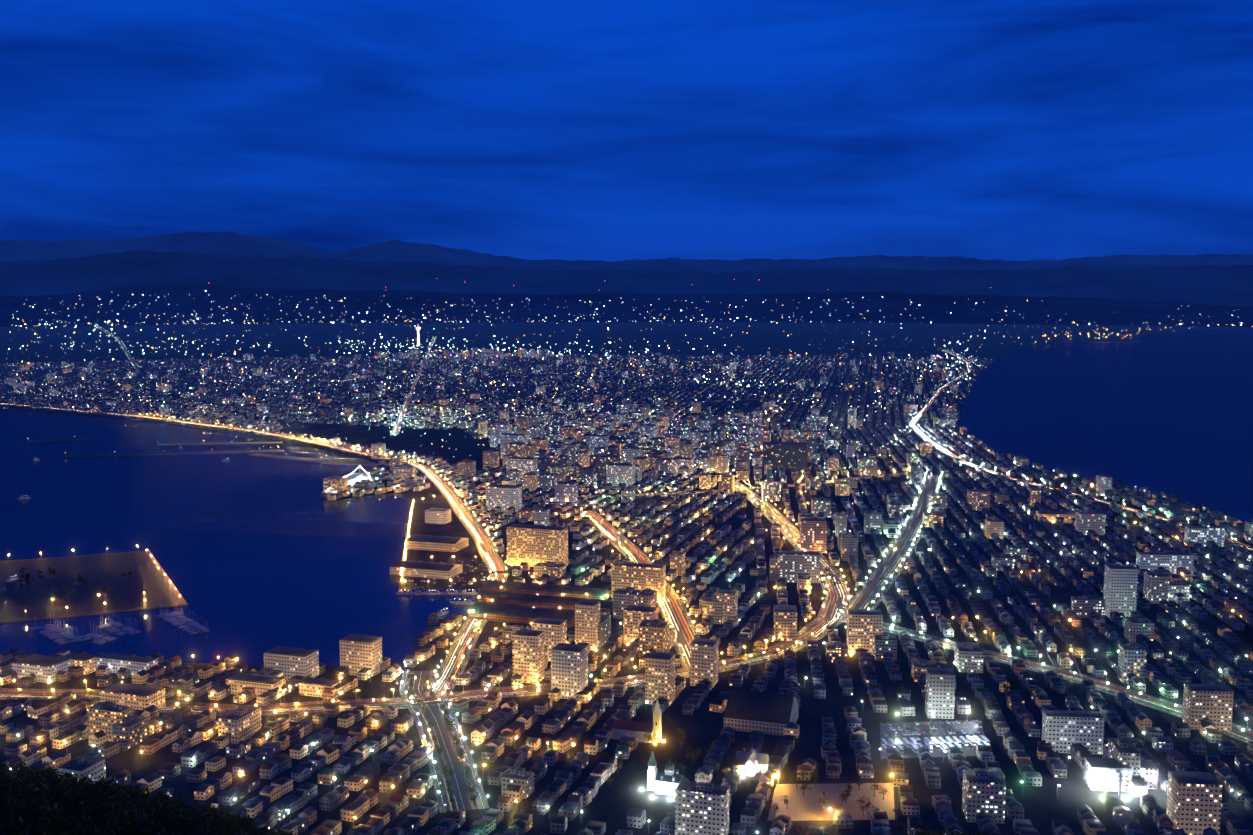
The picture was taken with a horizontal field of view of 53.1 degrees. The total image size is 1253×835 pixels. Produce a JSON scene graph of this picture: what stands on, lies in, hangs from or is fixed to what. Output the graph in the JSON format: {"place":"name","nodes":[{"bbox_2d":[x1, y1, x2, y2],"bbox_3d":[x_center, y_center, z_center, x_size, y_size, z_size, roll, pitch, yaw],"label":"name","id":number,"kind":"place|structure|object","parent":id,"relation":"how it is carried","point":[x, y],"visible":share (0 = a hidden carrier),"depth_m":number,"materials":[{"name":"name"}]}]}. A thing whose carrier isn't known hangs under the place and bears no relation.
{"place":"outdoors","nodes":[
{"label":"outdoors","id":0,"kind":"place"},
{"bbox_2d":[0,550,187,623],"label":"midori island","id":1,"kind":"structure","parent":0,"point":[144,586],"depth_m":1385.10,"materials":[{"name":"grey concrete"}]},
{"bbox_2d":[0,409,478,666],"bbox_3d":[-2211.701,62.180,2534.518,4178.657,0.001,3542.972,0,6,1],"label":"bay water","id":2,"kind":"structure","parent":0,"point":[256,558],"depth_m":1678.28,"materials":[{"name":"blue liquid"}]},
{"bbox_2d":[31,602,209,644],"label":"moored boats","id":3,"kind":"object","parent":2,"relation":"on","point":[173,621],"visible":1,"depth_m":1218.39,"materials":[{"name":"white metal"}]},
{"bbox_2d":[27,438,420,642],"bbox_3d":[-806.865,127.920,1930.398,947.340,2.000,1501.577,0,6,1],"label":"harbour piers","id":4,"kind":"structure","parent":2,"relation":"in","point":[258,454],"depth_m":2436.06,"materials":[{"name":"grey concrete"}]},
{"bbox_2d":[6,446,476,616],"bbox_3d":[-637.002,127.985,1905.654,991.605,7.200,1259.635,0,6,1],"label":"boats","id":5,"kind":"object","parent":2,"relation":"on","point":[441,612],"visible":1,"depth_m":1356.28,"materials":[{"name":"white"}]},
{"bbox_2d":[322,467,369,494],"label":"ship","id":6,"kind":"object","parent":2,"relation":"on","point":[352,479],"visible":0.56,"depth_m":2071.95},
{"bbox_2d":[0,322,1252,834],"bbox_3d":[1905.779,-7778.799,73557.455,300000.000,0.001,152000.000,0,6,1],"label":"ground","id":7,"kind":"structure","parent":0,"point":[1044,804],"depth_m":1354.85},
{"bbox_2d":[416,327,420,345],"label":"tower","id":8,"kind":"structure","parent":7,"relation":"on","point":[418,338],"depth_m":6414.70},
{"bbox_2d":[0,481,847,805],"bbox_3d":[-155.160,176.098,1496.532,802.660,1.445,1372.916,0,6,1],"label":"parked cars","id":9,"kind":"object","parent":7,"relation":"on","point":[478,627],"visible":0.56,"depth_m":1201.02,"materials":[{"name":"paint"}]},
{"bbox_2d":[0,470,1145,834],"bbox_3d":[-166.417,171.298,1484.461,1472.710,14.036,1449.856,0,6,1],"label":"trees","id":10,"kind":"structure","parent":7,"relation":"on","point":[646,736],"depth_m":979.60,"materials":[{"name":"green plant"}]},
{"bbox_2d":[0,407,1249,833],"bbox_3d":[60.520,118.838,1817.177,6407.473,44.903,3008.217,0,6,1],"label":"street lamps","id":11,"kind":"object","parent":7,"relation":"on","point":[620,623],"visible":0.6,"depth_m":1152.52,"materials":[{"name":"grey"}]},
{"bbox_2d":[0,347,1252,834],"bbox_3d":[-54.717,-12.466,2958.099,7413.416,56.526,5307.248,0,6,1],"label":"city buildings","id":12,"kind":"structure","parent":7,"relation":"on","point":[540,457],"depth_m":1269.24,"materials":[{"name":"grey concrete"}]},
{"bbox_2d":[4,278,1252,786],"bbox_3d":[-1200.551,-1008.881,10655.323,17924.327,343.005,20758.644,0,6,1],"label":"city lights","id":13,"kind":"object","parent":7,"relation":"on","point":[536,358],"visible":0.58,"depth_m":5087.25},
{"bbox_2d":[612,699,661,742],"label":"church","id":14,"kind":"structure","parent":7,"relation":"on","point":[621,728],"depth_m":926.95,"materials":[{"name":"beige paint"}]},
{"bbox_2d":[647,751,689,795],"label":"orthodox church","id":15,"kind":"structure","parent":7,"relation":"on","point":[667,781],"depth_m":832.99,"materials":[{"name":"white paint"}]},
{"bbox_2d":[736,744,768,775],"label":"church","id":16,"kind":"structure","parent":7,"relation":"on","point":[755,757],"depth_m":868.59,"materials":[{"name":"white paint"}]},
{"bbox_2d":[880,720,989,758],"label":"car park with cars","id":17,"kind":"object","parent":7,"relation":"on","point":[911,738],"visible":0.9,"depth_m":935.01,"materials":[{"name":"grey asphalt"}]},
{"bbox_2d":[961,488,1126,799],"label":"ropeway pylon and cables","id":18,"kind":"object","parent":7,"relation":"on","point":[1120,782],"visible":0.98,"depth_m":316.64,"materials":[{"name":"grey metal"}]},
{"bbox_2d":[0,285,1252,326],"bbox_3d":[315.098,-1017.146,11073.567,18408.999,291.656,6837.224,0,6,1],"label":"hills","id":19,"kind":"structure","parent":0,"point":[182,305],"depth_m":11298.77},
{"bbox_2d":[0,250,1252,305],"bbox_3d":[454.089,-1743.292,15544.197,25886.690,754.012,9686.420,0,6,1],"label":"mountain","id":20,"kind":"structure","parent":0,"point":[1215,285],"depth_m":16717.38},
{"bbox_2d":[0,326,1252,812],"bbox_3d":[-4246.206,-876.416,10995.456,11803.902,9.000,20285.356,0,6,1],"label":"roads","id":21,"kind":"structure","parent":0,"point":[450,748],"depth_m":1163.51,"materials":[{"name":"grey asphalt"}]},
{"bbox_2d":[5,330,1252,808],"bbox_3d":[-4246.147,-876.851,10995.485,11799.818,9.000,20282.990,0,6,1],"label":"traffic trails","id":22,"kind":"object","parent":21,"relation":"on","point":[637,562],"visible":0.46,"depth_m":1232.29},
{"bbox_2d":[16,353,1249,809],"bbox_3d":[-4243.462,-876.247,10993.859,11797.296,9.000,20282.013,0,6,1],"label":"road markings","id":23,"kind":"object","parent":21,"relation":"on","point":[662,609],"visible":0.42,"depth_m":1163.48,"materials":[{"name":"white paint"}]},
{"bbox_2d":[0,231,1252,272],"bbox_3d":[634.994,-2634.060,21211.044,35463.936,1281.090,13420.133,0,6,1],"label":"mountain","id":24,"kind":"structure","parent":0,"point":[230,242],"depth_m":24009.99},
{"bbox_2d":[0,326,1252,812],"bbox_3d":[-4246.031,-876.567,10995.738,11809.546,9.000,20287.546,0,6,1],"label":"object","id":25,"kind":"structure","parent":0,"point":[474,768],"depth_m":1182.36,"materials":[{"name":"grey"}]},
{"bbox_2d":[0,0,1252,261],"label":"sky","id":26,"kind":"structure","parent":0,"point":[570,130],"materials":[{"name":"blue"}]},
{"bbox_2d":[767,783,894,820],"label":"park ground","id":27,"kind":"structure","parent":0,"point":[799,806],"depth_m":819.79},
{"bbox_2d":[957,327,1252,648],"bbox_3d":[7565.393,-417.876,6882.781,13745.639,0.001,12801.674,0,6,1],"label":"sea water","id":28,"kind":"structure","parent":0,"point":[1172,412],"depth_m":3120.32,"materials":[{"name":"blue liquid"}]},
{"bbox_3d":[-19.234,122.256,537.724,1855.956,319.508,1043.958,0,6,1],"label":"mount hakodate slope","id":29,"kind":"structure","parent":0,"visible":0},
{"bbox_2d":[0,759,991,834],"bbox_3d":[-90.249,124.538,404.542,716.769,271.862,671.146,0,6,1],"label":"hillside trees","id":30,"kind":"object","parent":29,"relation":"on","point":[46,801],"visible":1,"depth_m":358.49,"materials":[{"name":"green plant"}]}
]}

